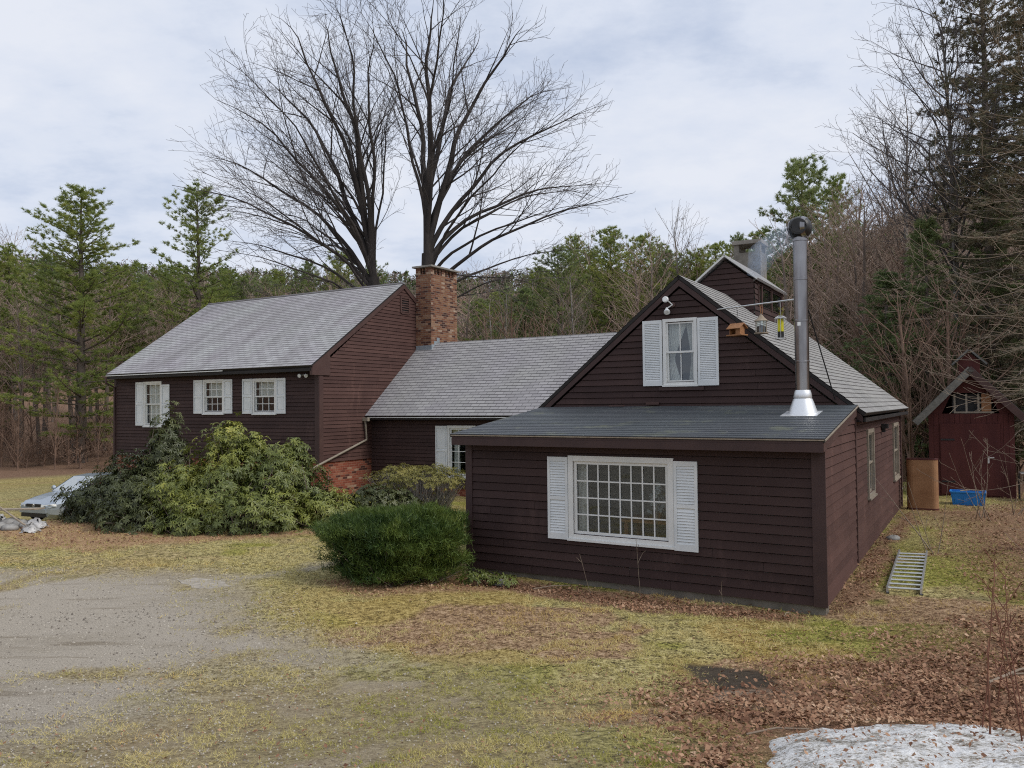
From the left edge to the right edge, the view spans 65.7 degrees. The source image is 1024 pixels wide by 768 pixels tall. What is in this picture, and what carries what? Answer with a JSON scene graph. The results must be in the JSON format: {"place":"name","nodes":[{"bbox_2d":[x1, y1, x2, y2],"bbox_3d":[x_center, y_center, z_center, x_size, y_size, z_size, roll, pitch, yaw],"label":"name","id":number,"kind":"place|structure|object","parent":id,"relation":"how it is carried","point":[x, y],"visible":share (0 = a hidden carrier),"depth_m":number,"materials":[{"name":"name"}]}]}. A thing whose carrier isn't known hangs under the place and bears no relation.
{"place":"outdoors","nodes":[
{"label":"outdoors","id":0,"kind":"place"},
{"bbox_2d":[0,251,1023,767],"bbox_3d":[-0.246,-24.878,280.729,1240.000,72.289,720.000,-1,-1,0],"label":"ground","id":1,"kind":"structure","parent":0,"point":[22,483],"depth_m":9.17,"materials":[{"name":"plant"}]},
{"bbox_2d":[0,384,27,466],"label":"brush","id":2,"kind":"object","parent":1,"relation":"on","point":[4,435],"visible":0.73,"depth_m":53.01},
{"bbox_2d":[0,398,36,470],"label":"brush","id":3,"kind":"object","parent":1,"relation":"on","point":[18,447],"visible":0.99,"depth_m":51.07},
{"bbox_2d":[0,224,45,421],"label":"tree","id":4,"kind":"object","parent":1,"relation":"on","point":[14,386],"visible":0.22,"depth_m":77.53,"materials":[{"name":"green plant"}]},
{"bbox_2d":[0,242,57,445],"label":"pine tree","id":5,"kind":"object","parent":1,"relation":"on","point":[5,253],"visible":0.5,"depth_m":63.97,"materials":[{"name":"green plant"}]},
{"bbox_2d":[0,281,64,455],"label":"tree","id":6,"kind":"object","parent":1,"relation":"on","point":[21,369],"visible":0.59,"depth_m":58.25,"materials":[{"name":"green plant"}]},
{"bbox_2d":[0,281,76,453],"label":"pine tree","id":7,"kind":"object","parent":1,"relation":"on","point":[34,365],"visible":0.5,"depth_m":59.52,"materials":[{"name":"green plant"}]},
{"bbox_2d":[15,250,76,430],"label":"pine tree","id":8,"kind":"object","parent":1,"relation":"on","point":[46,261],"visible":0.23,"depth_m":71.92,"materials":[{"name":"green plant"}]},
{"bbox_2d":[38,375,74,469],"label":"brush","id":9,"kind":"object","parent":1,"relation":"on","point":[55,432],"visible":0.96,"depth_m":51.35,"materials":[{"name":"plant"}]},
{"bbox_2d":[10,275,103,449],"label":"tree","id":10,"kind":"object","parent":1,"relation":"on","point":[68,377],"visible":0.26,"depth_m":59.71,"materials":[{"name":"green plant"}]},
{"bbox_2d":[20,472,110,519],"bbox_3d":[-15.038,3.953,28.094,1.970,1.470,4.170,-1,-2,22],"label":"parked car","id":11,"kind":"object","parent":1,"relation":"on","point":[52,509],"visible":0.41,"depth_m":26.38,"materials":[{"name":"silver metal"}]},
{"bbox_2d":[29,318,118,456],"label":"pine tree","id":12,"kind":"object","parent":1,"relation":"on","point":[73,443],"visible":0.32,"depth_m":57.69,"materials":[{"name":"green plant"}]},
{"bbox_2d":[0,182,154,462],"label":"pine tree","id":13,"kind":"object","parent":1,"relation":"on","point":[80,305],"visible":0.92,"depth_m":54.52,"materials":[{"name":"green plant"}]},
{"bbox_2d":[48,265,160,450],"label":"tree","id":14,"kind":"object","parent":1,"relation":"on","point":[108,355],"visible":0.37,"depth_m":61.10,"materials":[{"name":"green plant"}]},
{"bbox_2d":[72,264,169,396],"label":"pine tree","id":15,"kind":"object","parent":1,"relation":"on","point":[131,320],"visible":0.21,"depth_m":63.75,"materials":[{"name":"green plant"}]},
{"bbox_2d":[50,400,192,534],"bbox_3d":[-9.305,1.981,19.580,4.613,3.150,2.923,-2,-2,39],"label":"rhododendron","id":16,"kind":"object","parent":1,"relation":"on","point":[114,495],"visible":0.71,"depth_m":19.25,"materials":[{"name":"green plant"}]},
{"bbox_2d":[117,272,173,359],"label":"pine tree","id":17,"kind":"object","parent":1,"relation":"on","point":[145,278],"visible":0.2,"depth_m":71.91,"materials":[{"name":"green plant"}]},
{"bbox_2d":[132,264,195,343],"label":"pine tree","id":18,"kind":"object","parent":1,"relation":"on","point":[166,268],"visible":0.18,"depth_m":76.00,"materials":[{"name":"green plant"}]},
{"bbox_2d":[122,277,209,343],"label":"tree","id":19,"kind":"object","parent":1,"relation":"on","point":[167,329],"visible":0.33,"depth_m":60.04,"materials":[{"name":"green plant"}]},
{"bbox_2d":[119,178,251,350],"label":"pine tree","id":20,"kind":"object","parent":1,"relation":"on","point":[198,232],"visible":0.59,"depth_m":61.60,"materials":[{"name":"green plant"}]},
{"bbox_2d":[179,578,230,588],"bbox_3d":[-4.877,3.194,12.589,0.575,0.072,1.094,1,-2,-43],"label":"flat stone","id":21,"kind":"object","parent":1,"relation":"on","point":[201,584],"visible":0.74,"depth_m":12.56,"materials":[{"name":"stone"}]},
{"bbox_2d":[222,275,263,300],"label":"pine tree","id":22,"kind":"object","parent":1,"relation":"on","point":[240,293],"visible":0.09,"depth_m":66.03,"materials":[{"name":"green plant"}]},
{"bbox_2d":[137,412,359,536],"bbox_3d":[-6.078,2.048,18.696,5.394,2.800,3.538,-1,-1,0],"label":"rhododendron","id":23,"kind":"object","parent":1,"relation":"on","point":[250,493],"visible":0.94,"depth_m":18.09,"materials":[{"name":"green plant"}]},
{"bbox_2d":[286,259,326,293],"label":"pine tree","id":24,"kind":"object","parent":1,"relation":"on","point":[305,281],"visible":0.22,"depth_m":75.81,"materials":[{"name":"green plant"}]},
{"bbox_2d":[170,0,450,296],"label":"maple tree","id":25,"kind":"object","parent":1,"relation":"on","point":[365,238],"visible":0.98,"depth_m":34.49,"materials":[{"name":"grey plant"}]},
{"bbox_2d":[314,250,368,289],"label":"pine tree","id":26,"kind":"object","parent":1,"relation":"on","point":[339,266],"visible":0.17,"depth_m":69.71,"materials":[{"name":"green plant"}]},
{"bbox_2d":[342,484,423,508],"bbox_3d":[-3.209,2.937,19.660,2.124,0.968,1.359,0,-2,-33],"label":"rhododendron","id":27,"kind":"object","parent":1,"relation":"on","point":[371,494],"visible":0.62,"depth_m":19.39,"materials":[{"name":"green plant"}]},
{"bbox_2d":[0,562,769,767],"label":"gravel","id":28,"kind":"structure","parent":1,"relation":"on","point":[144,705],"depth_m":7.67,"materials":[{"name":"gravel"}]},
{"bbox_2d":[305,499,481,587],"bbox_3d":[-1.928,2.560,12.874,2.939,1.428,2.564,-1,-1,0],"label":"yew bush","id":29,"kind":"object","parent":1,"relation":"on","point":[407,542],"visible":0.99,"depth_m":12.31,"materials":[{"name":"green plant"}]},
{"bbox_2d":[363,462,465,508],"bbox_3d":[-2.499,2.732,20.875,2.846,1.377,1.870,-1,-1,0],"label":"azalea bush","id":30,"kind":"object","parent":1,"relation":"on","point":[403,475],"visible":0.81,"depth_m":20.58,"materials":[{"name":"green plant"}]},
{"bbox_2d":[293,0,631,322],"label":"maple tree","id":31,"kind":"object","parent":1,"relation":"on","point":[430,253],"visible":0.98,"depth_m":33.72,"materials":[{"name":"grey plant"}]},
{"bbox_2d":[457,277,498,341],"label":"bare tree","id":32,"kind":"object","parent":1,"relation":"on","point":[466,329],"visible":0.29,"depth_m":59.76,"materials":[{"name":"brown plant"}]},
{"bbox_2d":[457,298,502,340],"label":"pine tree","id":33,"kind":"object","parent":1,"relation":"on","point":[481,306],"visible":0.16,"depth_m":63.96,"materials":[{"name":"green plant"}]},
{"bbox_2d":[457,257,505,340],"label":"bare tree","id":34,"kind":"object","parent":1,"relation":"on","point":[476,295],"visible":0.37,"depth_m":69.32,"materials":[{"name":"brown plant"}]},
{"bbox_2d":[454,569,518,587],"bbox_3d":[-0.369,3.128,12.612,1.048,0.337,0.522,-1,-2,17],"label":"ground plant","id":35,"kind":"object","parent":1,"relation":"on","point":[472,576],"visible":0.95,"depth_m":12.51,"materials":[{"name":"green plant"}]},
{"bbox_2d":[464,291,525,340],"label":"pine tree","id":36,"kind":"object","parent":1,"relation":"on","point":[495,302],"visible":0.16,"depth_m":57.76,"materials":[{"name":"green plant"}]},
{"bbox_2d":[471,273,530,339],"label":"birch tree","id":37,"kind":"object","parent":1,"relation":"on","point":[509,302],"visible":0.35,"depth_m":39.82,"materials":[{"name":"grey plant"}]},
{"bbox_2d":[105,216,907,615],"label":"house","id":38,"kind":"structure","parent":1,"relation":"on","point":[765,460],"depth_m":15.22,"materials":[{"name":"wood"}]},
{"bbox_2d":[142,381,162,426],"bbox_3d":[-12.695,0.720,28.047,1.024,1.615,0.130,-1,-2,31],"label":"window","id":39,"kind":"structure","parent":38,"relation":"in","point":[145,406],"depth_m":28.21,"materials":[{"name":"white paint"}]},
{"bbox_2d":[149,385,159,422],"bbox_3d":[-12.621,0.705,28.172,0.820,1.440,0.030,-1,-2,31],"label":"curtain","id":40,"kind":"object","parent":38,"relation":"hanging from","point":[152,394],"visible":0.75,"depth_m":28.25,"materials":[{"name":"fabric"}]},
{"bbox_2d":[202,379,223,414],"bbox_3d":[-9.927,0.436,26.412,1.054,1.175,0.130,-1,-2,31],"label":"window","id":41,"kind":"structure","parent":38,"relation":"in","point":[211,381],"depth_m":26.48,"materials":[{"name":"white paint"}]},
{"bbox_2d":[251,378,276,414],"bbox_3d":[-7.848,0.401,25.180,1.079,1.160,0.130,-1,-2,31],"label":"window","id":42,"kind":"structure","parent":38,"relation":"in","point":[254,381],"depth_m":25.24,"materials":[{"name":"white paint"}]},
{"bbox_2d":[447,425,475,478],"bbox_3d":[-1.524,2.071,24.200,1.064,1.605,0.130,-1,-2,31],"label":"window","id":43,"kind":"structure","parent":38,"relation":"in","point":[449,428],"depth_m":24.40,"materials":[{"name":"white paint"}]},
{"bbox_2d":[578,464,586,530],"bbox_3d":[1.148,1.817,12.860,0.170,1.200,0.030,-1,-2,31],"label":"curtain","id":44,"kind":"object","parent":38,"relation":"hanging from","point":[582,486],"visible":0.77,"depth_m":12.86,"materials":[{"name":"fabric"}]},
{"bbox_2d":[567,455,674,549],"bbox_3d":[1.679,1.814,12.354,1.784,1.360,0.130,-1,-2,31],"label":"window","id":45,"kind":"structure","parent":38,"relation":"in","point":[667,463],"depth_m":12.34,"materials":[{"name":"white paint"}]},
{"bbox_2d":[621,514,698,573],"bbox_3d":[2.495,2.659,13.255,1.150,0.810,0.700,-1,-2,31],"label":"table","id":46,"kind":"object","parent":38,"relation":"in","point":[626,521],"visible":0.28,"depth_m":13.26,"materials":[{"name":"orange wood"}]},
{"bbox_2d":[647,481,665,518],"bbox_3d":[2.415,1.933,13.171,0.346,0.636,0.366,-1,-1,0],"label":"potted plant","id":47,"kind":"object","parent":46,"relation":"on","point":[658,493],"visible":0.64,"depth_m":13.15,"materials":[{"name":"green plant"}]},
{"bbox_2d":[668,323,685,379],"bbox_3d":[3.191,-0.623,15.255,0.390,1.160,0.030,-1,-2,31],"label":"curtain","id":48,"kind":"object","parent":38,"relation":"hanging from","point":[674,335],"visible":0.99,"depth_m":15.29,"materials":[{"name":"fabric"}]},
{"bbox_2d":[662,317,697,386],"bbox_3d":[3.205,-0.602,15.101,0.694,1.300,0.130,-1,-2,31],"label":"window","id":49,"kind":"structure","parent":38,"relation":"in","point":[667,382],"depth_m":15.12,"materials":[{"name":"white paint"}]},
{"bbox_2d":[863,428,877,500],"bbox_3d":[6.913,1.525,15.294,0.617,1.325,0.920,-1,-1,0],"label":"window","id":50,"kind":"structure","parent":38,"relation":"in","point":[870,438],"depth_m":15.53,"materials":[{"name":"beige paint"}]},
{"bbox_2d":[889,422,900,481],"bbox_3d":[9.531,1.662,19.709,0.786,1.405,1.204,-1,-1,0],"label":"window","id":51,"kind":"structure","parent":38,"relation":"in","point":[895,426],"depth_m":20.04,"materials":[{"name":"beige paint"}]},
{"bbox_2d":[0,172,1022,391],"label":"wood","id":52,"kind":"object","parent":1,"relation":"on","point":[410,283],"visible":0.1,"depth_m":265.35,"materials":[{"name":"plant"}]},
{"bbox_2d":[0,494,1023,767],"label":"leaf litter","id":53,"kind":"object","parent":1,"relation":"on","point":[914,708],"visible":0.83,"depth_m":7.30,"materials":[{"name":"brown plant"}]},
{"bbox_2d":[483,286,556,338],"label":"pine tree","id":54,"kind":"object","parent":1,"relation":"on","point":[533,302],"visible":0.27,"depth_m":49.81,"materials":[{"name":"green plant"}]},
{"bbox_2d":[507,267,565,336],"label":"pine tree","id":55,"kind":"object","parent":1,"relation":"on","point":[535,276],"visible":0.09,"depth_m":61.76,"materials":[{"name":"green plant"}]},
{"bbox_2d":[518,243,593,336],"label":"pine tree","id":56,"kind":"object","parent":1,"relation":"on","point":[560,274],"visible":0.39,"depth_m":47.94,"materials":[{"name":"green plant"}]},
{"bbox_2d":[519,276,599,336],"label":"bare tree","id":57,"kind":"object","parent":1,"relation":"on","point":[561,313],"visible":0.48,"depth_m":47.10,"materials":[{"name":"brown plant"}]},
{"bbox_2d":[532,254,599,335],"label":"birch tree","id":58,"kind":"object","parent":1,"relation":"on","point":[572,316],"visible":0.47,"depth_m":41.07,"materials":[{"name":"grey plant"}]},
{"bbox_2d":[543,233,608,333],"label":"pine tree","id":59,"kind":"object","parent":1,"relation":"on","point":[573,242],"visible":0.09,"depth_m":69.83,"materials":[{"name":"green plant"}]},
{"bbox_2d":[552,249,622,334],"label":"pine tree","id":60,"kind":"object","parent":1,"relation":"on","point":[586,262],"visible":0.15,"depth_m":57.77,"materials":[{"name":"green plant"}]},
{"bbox_2d":[548,227,627,334],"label":"bare tree","id":61,"kind":"object","parent":1,"relation":"on","point":[589,332],"visible":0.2,"depth_m":55.99,"materials":[{"name":"brown plant"}]},
{"bbox_2d":[565,225,644,334],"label":"pine tree","id":62,"kind":"object","parent":1,"relation":"on","point":[610,239],"visible":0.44,"depth_m":51.68,"materials":[{"name":"green plant"}]},
{"bbox_2d":[599,229,675,331],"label":"bare tree","id":63,"kind":"object","parent":1,"relation":"on","point":[636,293],"visible":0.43,"depth_m":48.66,"materials":[{"name":"brown plant"}]},
{"bbox_2d":[603,232,680,331],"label":"pine tree","id":64,"kind":"object","parent":1,"relation":"on","point":[640,238],"visible":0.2,"depth_m":55.80,"materials":[{"name":"green plant"}]},
{"bbox_2d":[591,228,701,330],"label":"bare tree","id":65,"kind":"object","parent":1,"relation":"on","point":[651,286],"visible":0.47,"depth_m":45.99,"materials":[{"name":"brown plant"}]},
{"bbox_2d":[636,248,689,310],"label":"pine tree","id":66,"kind":"object","parent":1,"relation":"on","point":[663,265],"visible":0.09,"depth_m":54.95,"materials":[{"name":"green plant"}]},
{"bbox_2d":[642,201,709,303],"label":"bare tree","id":67,"kind":"object","parent":1,"relation":"on","point":[681,260],"visible":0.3,"depth_m":49.74,"materials":[{"name":"brown plant"}]},
{"bbox_2d":[653,247,713,289],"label":"pine tree","id":68,"kind":"object","parent":1,"relation":"on","point":[697,261],"visible":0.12,"depth_m":49.76,"materials":[{"name":"green plant"}]},
{"bbox_2d":[693,240,733,269],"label":"pine tree","id":69,"kind":"object","parent":1,"relation":"on","point":[715,247],"visible":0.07,"depth_m":59.99,"materials":[{"name":"green plant"}]},
{"bbox_2d":[733,227,792,310],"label":"pine tree","id":70,"kind":"object","parent":1,"relation":"on","point":[757,233],"visible":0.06,"depth_m":57.70,"materials":[{"name":"green plant"}]},
{"bbox_2d":[744,206,851,357],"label":"bare tree","id":71,"kind":"object","parent":1,"relation":"on","point":[788,316],"visible":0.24,"depth_m":36.42,"materials":[{"name":"brown plant"}]},
{"bbox_2d":[746,151,861,334],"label":"pine tree","id":72,"kind":"object","parent":1,"relation":"on","point":[798,167],"visible":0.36,"depth_m":45.69,"materials":[{"name":"green plant"}]},
{"bbox_2d":[767,229,875,354],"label":"bare tree","id":73,"kind":"object","parent":1,"relation":"on","point":[819,316],"visible":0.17,"depth_m":43.17,"materials":[{"name":"brown plant"}]},
{"bbox_2d":[769,186,892,350],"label":"bare tree","id":74,"kind":"object","parent":1,"relation":"on","point":[822,229],"visible":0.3,"depth_m":43.74,"materials":[{"name":"brown plant"}]},
{"bbox_2d":[782,171,888,342],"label":"pine tree","id":75,"kind":"object","parent":1,"relation":"on","point":[833,183],"visible":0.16,"depth_m":49.84,"materials":[{"name":"green plant"}]},
{"bbox_2d":[783,206,891,359],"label":"bare tree","id":76,"kind":"object","parent":1,"relation":"on","point":[837,284],"visible":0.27,"depth_m":41.36,"materials":[{"name":"brown plant"}]},
{"bbox_2d":[823,302,859,371],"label":"hemlock tree","id":77,"kind":"object","parent":1,"relation":"on","point":[833,333],"visible":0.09,"depth_m":37.95,"materials":[{"name":"green plant"}]},
{"bbox_2d":[774,179,948,372],"bbox_3d":[15.800,-2.756,35.735,7.341,13.005,6.471,-1,-2,26],"label":"bare tree","id":78,"kind":"object","parent":1,"relation":"on","point":[864,273],"visible":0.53,"depth_m":35.26,"materials":[{"name":"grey plant"}]},
{"bbox_2d":[793,208,937,376],"bbox_3d":[16.053,-2.098,36.143,5.693,11.708,5.830,0,-2,-15],"label":"bare tree","id":79,"kind":"object","parent":1,"relation":"on","point":[856,273],"visible":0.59,"depth_m":35.94,"materials":[{"name":"brown plant"}]},
{"bbox_2d":[815,202,922,379],"bbox_3d":[16.705,-2.397,36.731,4.985,12.246,5.030,-1,-1,-1],"label":"bare tree","id":80,"kind":"object","parent":1,"relation":"on","point":[871,267],"visible":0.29,"depth_m":36.63,"materials":[{"name":"brown plant"}]},
{"bbox_2d":[837,267,940,462],"bbox_3d":[14.121,-0.350,29.786,6.236,8.194,5.587,0,-1,-11],"label":"hemlock tree","id":81,"kind":"object","parent":1,"relation":"on","point":[886,321],"visible":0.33,"depth_m":29.89,"materials":[{"name":"green plant"}]},
{"bbox_2d":[767,723,1023,767],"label":"snow heap","id":82,"kind":"object","parent":1,"relation":"on","point":[904,751],"visible":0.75,"depth_m":5.05,"materials":[{"name":"snow"}]},
{"bbox_2d":[829,193,967,372],"bbox_3d":[16.949,-2.313,34.777,5.568,12.146,6.317,-1,-2,20],"label":"bare tree","id":83,"kind":"object","parent":1,"relation":"on","point":[900,276],"visible":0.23,"depth_m":34.69,"materials":[{"name":"brown plant"}]},
{"bbox_2d":[851,279,961,457],"bbox_3d":[13.311,0.222,26.696,3.608,7.393,3.424,-1,-1,1],"label":"brush","id":84,"kind":"object","parent":1,"relation":"on","point":[911,437],"visible":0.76,"depth_m":26.67,"materials":[{"name":"plant"}]},
{"bbox_2d":[885,549,927,595],"bbox_3d":[6.435,3.018,12.845,0.488,0.130,3.300,-1,-2,29],"label":"ladder","id":85,"kind":"object","parent":1,"relation":"on","point":[892,575],"visible":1,"depth_m":12.58,"materials":[{"name":"metal"}]},
{"bbox_2d":[859,318,956,481],"bbox_3d":[13.631,0.784,27.467,3.225,6.141,2.914,-1,-1,8],"label":"brush","id":86,"kind":"object","parent":1,"relation":"on","point":[903,447],"visible":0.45,"depth_m":27.38,"materials":[{"name":"plant"}]},
{"bbox_2d":[849,138,969,359],"bbox_3d":[19.021,-3.966,37.124,6.255,15.333,6.173,-1,-1,1],"label":"bare tree","id":87,"kind":"object","parent":1,"relation":"on","point":[908,229],"visible":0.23,"depth_m":36.78,"materials":[{"name":"brown plant"}]},
{"bbox_2d":[852,176,978,365],"bbox_3d":[18.303,-3.084,36.710,5.778,13.552,5.702,0,-2,-13],"label":"bare tree","id":88,"kind":"object","parent":1,"relation":"on","point":[904,254],"visible":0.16,"depth_m":36.47,"materials":[{"name":"brown plant"}]},
{"bbox_2d":[808,0,1023,370],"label":"birch tree","id":89,"kind":"object","parent":1,"relation":"on","point":[949,128],"visible":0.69,"depth_m":30.59,"materials":[{"name":"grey plant"}]},
{"bbox_2d":[837,74,995,455],"bbox_3d":[18.006,-5.180,36.143,6.678,18.021,6.450,1,-2,-40],"label":"bare tree","id":90,"kind":"object","parent":1,"relation":"on","point":[905,214],"visible":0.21,"depth_m":36.22,"materials":[{"name":"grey plant"}]},
{"bbox_2d":[906,458,938,510],"bbox_3d":[10.476,2.557,20.238,0.734,1.315,0.300,-1,-2,28],"label":"oil tank","id":91,"kind":"object","parent":1,"relation":"on","point":[924,488],"visible":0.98,"depth_m":20.11,"materials":[{"name":"metal"}]},
{"bbox_2d":[875,304,995,457],"bbox_3d":[14.677,0.523,27.687,3.117,6.730,3.284,0,-2,-21],"label":"brush","id":92,"kind":"object","parent":1,"relation":"on","point":[930,379],"visible":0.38,"depth_m":27.65,"materials":[{"name":"plant"}]},
{"bbox_2d":[861,0,1023,502],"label":"bare tree","id":93,"kind":"object","parent":1,"relation":"on","point":[999,322],"visible":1,"depth_m":14.65,"materials":[{"name":"brown plant"}]},
{"bbox_2d":[871,215,1022,461],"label":"hemlock tree","id":94,"kind":"object","parent":1,"relation":"on","point":[927,232],"visible":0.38,"depth_m":29.38,"materials":[{"name":"green plant"}]},
{"bbox_2d":[874,271,1021,438],"bbox_3d":[14.627,0.055,26.673,3.587,7.744,3.780,0,-2,-15],"label":"brush","id":95,"kind":"object","parent":1,"relation":"on","point":[947,325],"visible":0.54,"depth_m":26.71,"materials":[{"name":"plant"}]},
{"bbox_2d":[897,0,1023,431],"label":"spruce tree","id":96,"kind":"object","parent":1,"relation":"on","point":[986,62],"visible":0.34,"depth_m":29.95,"materials":[{"name":"green plant"}]},
{"bbox_2d":[939,430,991,521],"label":"sapling","id":97,"kind":"object","parent":1,"relation":"on","point":[983,505],"visible":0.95,"depth_m":18.57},
{"bbox_2d":[949,489,985,505],"bbox_3d":[12.211,3.042,21.226,0.860,0.360,0.560,-1,-2,30],"label":"plastic tub","id":98,"kind":"object","parent":1,"relation":"on","point":[956,494],"visible":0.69,"depth_m":21.05,"materials":[{"name":"plastic"}]},
{"bbox_2d":[912,290,1023,412],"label":"brush","id":99,"kind":"object","parent":1,"relation":"on","point":[964,324],"visible":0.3,"depth_m":27.48,"materials":[{"name":"plant"}]},
{"bbox_2d":[913,349,1023,498],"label":"shed","id":100,"kind":"structure","parent":1,"relation":"on","point":[952,428],"depth_m":22.87,"materials":[{"name":"red painted wood boards"},{"name":"grey shingle"},{"name":"metal"}]},
{"bbox_2d":[940,424,1001,495],"bbox_3d":[13.225,2.169,22.880,1.500,2.050,0.030,-1,-2,29],"label":"door","id":101,"kind":"structure","parent":100,"relation":"in","point":[960,433],"depth_m":22.86,"materials":[{"name":"wood"}]},
{"bbox_2d":[932,0,1023,448],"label":"spruce tree","id":102,"kind":"object","parent":1,"relation":"on","point":[1005,206],"visible":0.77,"depth_m":27.25,"materials":[{"name":"green plant"}]},
{"bbox_2d":[932,182,1023,461],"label":"hemlock tree","id":103,"kind":"object","parent":1,"relation":"on","point":[977,252],"visible":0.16,"depth_m":29.68,"materials":[{"name":"green plant"}]},
{"bbox_2d":[975,549,1023,741],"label":"sapling","id":104,"kind":"object","parent":1,"relation":"on","point":[988,652],"visible":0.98,"depth_m":5.39,"materials":[{"name":"plant"}]},
{"bbox_2d":[0,0,1023,291],"label":"sky","id":105,"kind":"structure","parent":0,"point":[712,99],"materials":[{"name":"white"}]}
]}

